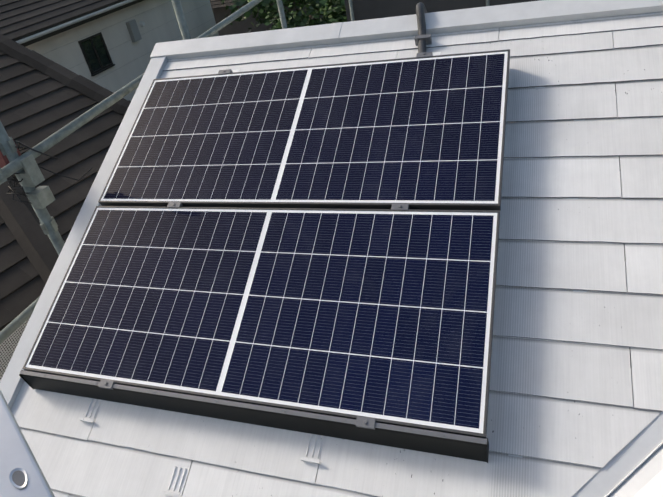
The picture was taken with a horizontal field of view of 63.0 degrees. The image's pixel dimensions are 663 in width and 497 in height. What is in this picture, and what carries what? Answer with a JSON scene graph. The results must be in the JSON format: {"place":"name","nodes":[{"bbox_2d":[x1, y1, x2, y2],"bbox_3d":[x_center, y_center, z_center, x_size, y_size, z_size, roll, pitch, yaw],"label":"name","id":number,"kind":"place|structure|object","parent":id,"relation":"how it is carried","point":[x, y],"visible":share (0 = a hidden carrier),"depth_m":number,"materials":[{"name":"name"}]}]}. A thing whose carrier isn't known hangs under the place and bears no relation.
{"place":"outdoors","nodes":[
{"label":"outdoors","id":0,"kind":"place"},
{"bbox_2d":[0,51,123,378],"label":"neighbour roof tiles","id":1,"kind":"object","parent":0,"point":[37,107],"visible":0.31,"depth_m":5.30,"materials":[{"name":"grey tile"}]},
{"bbox_2d":[0,176,58,283],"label":"neighbour roof hip tiles","id":2,"kind":"object","parent":1,"relation":"on","point":[21,220],"visible":0.44,"depth_m":4.47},
{"bbox_2d":[0,34,130,115],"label":"neighbour roof ridge tiles","id":3,"kind":"object","parent":1,"relation":"on","point":[57,72],"visible":0.69,"depth_m":5.95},
{"bbox_2d":[212,0,345,35],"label":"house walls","id":4,"kind":"structure","parent":0,"point":[238,27],"depth_m":20.93,"materials":[{"name":"grey paint"}]},
{"bbox_2d":[210,0,247,8],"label":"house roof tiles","id":5,"kind":"object","parent":4,"relation":"on","point":[216,3],"depth_m":20.42,"materials":[{"name":"brown tile"}]},
{"bbox_2d":[349,0,489,20],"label":"scaffold posts","id":6,"kind":"object","parent":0,"point":[352,11],"depth_m":7.40,"materials":[{"name":"silver metal"}]},
{"bbox_2d":[634,469,662,496],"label":"wing roof slates","id":7,"kind":"object","parent":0,"point":[652,487],"visible":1,"depth_m":1.43,"materials":[{"name":"white"}]},
{"label":"ground","id":8,"kind":"structure","parent":0,"visible":0},
{"bbox_2d":[26,0,218,100],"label":"house walls","id":9,"kind":"structure","parent":8,"relation":"on","point":[130,58],"depth_m":13.27,"materials":[{"name":"white paint"}]},
{"bbox_2d":[0,0,119,39],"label":"house roof tiles","id":10,"kind":"object","parent":9,"relation":"on","point":[19,18],"visible":1,"depth_m":10.77,"materials":[{"name":"grey tile"}]},
{"bbox_2d":[13,0,143,46],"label":"roof eave trim","id":11,"kind":"structure","parent":9,"relation":"attached to","point":[35,40],"depth_m":11.15,"materials":[{"name":"black metal"}]},
{"bbox_2d":[15,0,134,43],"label":"gutter","id":12,"kind":"object","parent":11,"relation":"attached to","point":[40,34],"visible":1,"depth_m":10.96,"materials":[{"name":"grey metal"}]},
{"bbox_2d":[78,32,114,75],"bbox_3d":[-5.337,-4.433,12.322,0.070,0.760,0.810,2,35,20],"label":"window frame","id":13,"kind":"object","parent":9,"relation":"attached to","point":[102,68],"visible":1,"depth_m":12.31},
{"bbox_2d":[81,35,110,71],"bbox_3d":[-5.365,-4.446,12.323,0.010,0.650,0.690,2,35,20],"label":"window glass","id":14,"kind":"object","parent":13,"relation":"in","point":[88,48],"visible":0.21,"depth_m":12.32,"materials":[{"name":"black glass"}]},
{"bbox_2d":[125,19,141,41],"bbox_3d":[-4.896,-5.392,13.402,0.105,0.470,0.280,2,35,20],"label":"wall vent","id":15,"kind":"object","parent":9,"relation":"attached to","point":[133,30],"visible":1,"depth_m":13.35,"materials":[{"name":"grey metal"}]},
{"bbox_2d":[0,0,286,343],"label":"scaffold pipes","id":16,"kind":"object","parent":8,"relation":"on","point":[47,221],"visible":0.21,"depth_m":2.82,"materials":[{"name":"grey metal"}]},
{"bbox_2d":[0,138,20,167],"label":"red scaffold clamps","id":17,"kind":"object","parent":16,"relation":"attached to","point":[4,160],"visible":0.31,"depth_m":2.59,"materials":[{"name":"red metal"}]},
{"bbox_2d":[0,318,29,380],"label":"scaffold sheet","id":18,"kind":"object","parent":16,"relation":"attached to","point":[10,351],"depth_m":2.68,"materials":[{"name":"fabric"}]},
{"bbox_2d":[6,140,91,203],"bbox_3d":[-1.442,-0.124,2.812,0.314,0.924,0.495,2,35,20],"label":"cable","id":19,"kind":"object","parent":16,"relation":"attached to","point":[23,193],"visible":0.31,"depth_m":2.69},
{"bbox_2d":[0,37,200,208],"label":"scaffold brackets","id":20,"kind":"object","parent":16,"relation":"attached to","point":[40,197],"visible":0.67,"depth_m":2.67,"materials":[{"name":"grey metal"}]},
{"bbox_2d":[293,2,317,26],"bbox_3d":[-0.544,-5.097,17.263,3.138,6.432,2.540,-24,35,-19],"label":"tree trunk","id":21,"kind":"object","parent":8,"relation":"on","point":[310,16],"visible":0.02,"depth_m":15.62,"materials":[{"name":"plant"}]},
{"bbox_2d":[220,0,346,31],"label":"tree leaves","id":22,"kind":"object","parent":21,"relation":"attached to","point":[327,11],"visible":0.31,"depth_m":14.82,"materials":[{"name":"green plant"}]},
{"bbox_2d":[344,0,539,21],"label":"roof","id":23,"kind":"structure","parent":8,"relation":"on","point":[368,9],"depth_m":7.27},
{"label":"house walls","id":24,"kind":"object","parent":8,"relation":"on","visible":0},
{"bbox_2d":[615,85,630,364],"bbox_3d":[0.613,0.335,1.762,4.017,0.040,3.215,2,62,20],"label":"joint","id":25,"kind":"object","parent":24,"relation":"on","point":[624,246],"depth_m":1.81,"materials":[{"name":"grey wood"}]},
{"bbox_2d":[11,12,662,496],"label":"roof slates","id":26,"kind":"object","parent":25,"relation":"on","point":[575,398],"visible":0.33,"depth_m":1.86,"materials":[{"name":"paint"}]},
{"bbox_2d":[0,56,167,409],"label":"verge flashing","id":27,"kind":"object","parent":26,"relation":"attached to","point":[11,382],"visible":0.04,"depth_m":2.52,"materials":[{"name":"paint"}]},
{"bbox_2d":[54,398,325,496],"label":"snow guards","id":28,"kind":"object","parent":26,"relation":"on","point":[181,466],"visible":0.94,"depth_m":1.85,"materials":[{"name":"metal"}]},
{"bbox_2d":[150,0,662,59],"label":"ridge cap","id":29,"kind":"object","parent":26,"relation":"on","point":[522,13],"visible":1,"depth_m":2.58,"materials":[{"name":"paint"}]},
{"bbox_2d":[416,2,426,52],"bbox_3d":[0.480,-1.035,2.695,0.112,0.392,0.641,2,62,20],"label":"conduit","id":30,"kind":"object","parent":26,"relation":"on","point":[421,10],"visible":0.56,"depth_m":2.52,"materials":[{"name":"grey plastic"}]},
{"bbox_2d":[414,34,431,45],"bbox_3d":[0.426,-0.967,2.513,0.074,0.045,0.020,2,62,20],"label":"conduit saddle","id":31,"kind":"object","parent":26,"relation":"attached to","point":[426,37],"visible":0.86,"depth_m":2.50,"materials":[{"name":"grey metal"}]},
{"bbox_2d":[571,411,662,496],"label":"valley flashing","id":32,"kind":"object","parent":26,"relation":"attached to","point":[620,467],"depth_m":1.51,"materials":[{"name":"paint"}]},
{"bbox_3d":[1.131,0.623,1.057,3.500,0.038,4.467,-24,24,33],"label":"wing roof","id":33,"kind":"object","parent":24,"relation":"on","visible":0},
{"bbox_2d":[0,390,54,496],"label":"metal plate","id":34,"kind":"object","parent":33,"relation":"on","point":[15,451],"visible":1,"depth_m":0.50,"materials":[{"name":"metal"}]},
{"bbox_2d":[9,468,26,487],"bbox_3d":[-0.279,0.205,0.483,0.020,0.006,0.016,2,35,20],"label":"hole rim","id":35,"kind":"object","parent":34,"relation":"on","point":[12,472],"visible":1,"depth_m":0.48,"materials":[{"name":"silver metal"}]},
{"bbox_2d":[12,470,24,485],"bbox_3d":[-0.280,0.205,0.484,0.015,0.005,0.012,2,35,20],"label":"bolt hole","id":36,"kind":"object","parent":34,"relation":"in","point":[18,477],"visible":1,"depth_m":0.48,"materials":[{"name":"metal"}]},
{"bbox_2d":[608,445,662,496],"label":"roof section","id":37,"kind":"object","parent":33,"relation":"on","point":[643,475],"depth_m":1.47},
{"bbox_3d":[-0.224,-0.140,2.240,1.747,0.066,1.596,2,62,20],"label":"array","id":38,"kind":"object","parent":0,"visible":0},
{"bbox_2d":[19,371,488,462],"bbox_3d":[-0.382,0.557,1.870,1.779,0.096,0.054,2,62,20],"label":"array skirt","id":39,"kind":"object","parent":38,"relation":"attached to","point":[436,445],"visible":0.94,"depth_m":1.79,"materials":[{"name":"black metal"}]},
{"bbox_2d":[20,370,486,443],"bbox_3d":[-0.393,0.518,1.837,1.775,0.005,0.015,2,62,20],"label":"array skirt lip","id":40,"kind":"object","parent":39,"relation":"attached to","point":[323,417],"visible":1,"depth_m":1.77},
{"bbox_2d":[22,206,499,438],"bbox_3d":[-0.313,0.180,2.024,1.767,0.035,0.765,2,62,20],"label":"solar panel frame","id":41,"kind":"object","parent":38,"relation":"on","point":[417,426],"visible":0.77,"depth_m":1.85,"materials":[{"name":"silver metal"}]},
{"bbox_2d":[25,208,496,432],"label":"solar cell gridlines","id":42,"kind":"object","parent":41,"relation":"in","point":[232,341],"visible":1,"depth_m":1.93,"materials":[{"name":"white metal"}]},
{"bbox_2d":[29,210,493,428],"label":"solar panel cells","id":43,"kind":"object","parent":42,"relation":"on","point":[447,382],"visible":1,"depth_m":1.94,"materials":[{"name":"blue glass"}]},
{"bbox_2d":[98,52,432,429],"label":"panel clamps","id":44,"kind":"object","parent":41,"relation":"attached to","point":[365,422],"visible":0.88,"depth_m":2.00,"materials":[{"name":"silver metal"}]},
{"bbox_2d":[98,49,509,210],"bbox_3d":[-0.164,-0.509,2.371,1.767,0.035,0.765,2,62,20],"label":"solar panel frame","id":45,"kind":"object","parent":38,"relation":"on","point":[423,206],"visible":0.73,"depth_m":2.19,"materials":[{"name":"silver metal"}]},
{"bbox_2d":[100,51,507,203],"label":"solar cell gridlines","id":46,"kind":"object","parent":45,"relation":"in","point":[283,163],"visible":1,"depth_m":2.29,"materials":[{"name":"white metal"}]},
{"bbox_2d":[103,54,504,200],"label":"solar panel cells","id":47,"kind":"object","parent":46,"relation":"on","point":[466,179],"visible":1,"depth_m":2.30,"materials":[{"name":"blue glass"}]},
{"bbox_2d":[232,52,440,71],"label":"clamp labels","id":48,"kind":"object","parent":38,"relation":"attached to","point":[434,54],"visible":0.15,"depth_m":2.38,"materials":[{"name":"white paper"}]}
]}

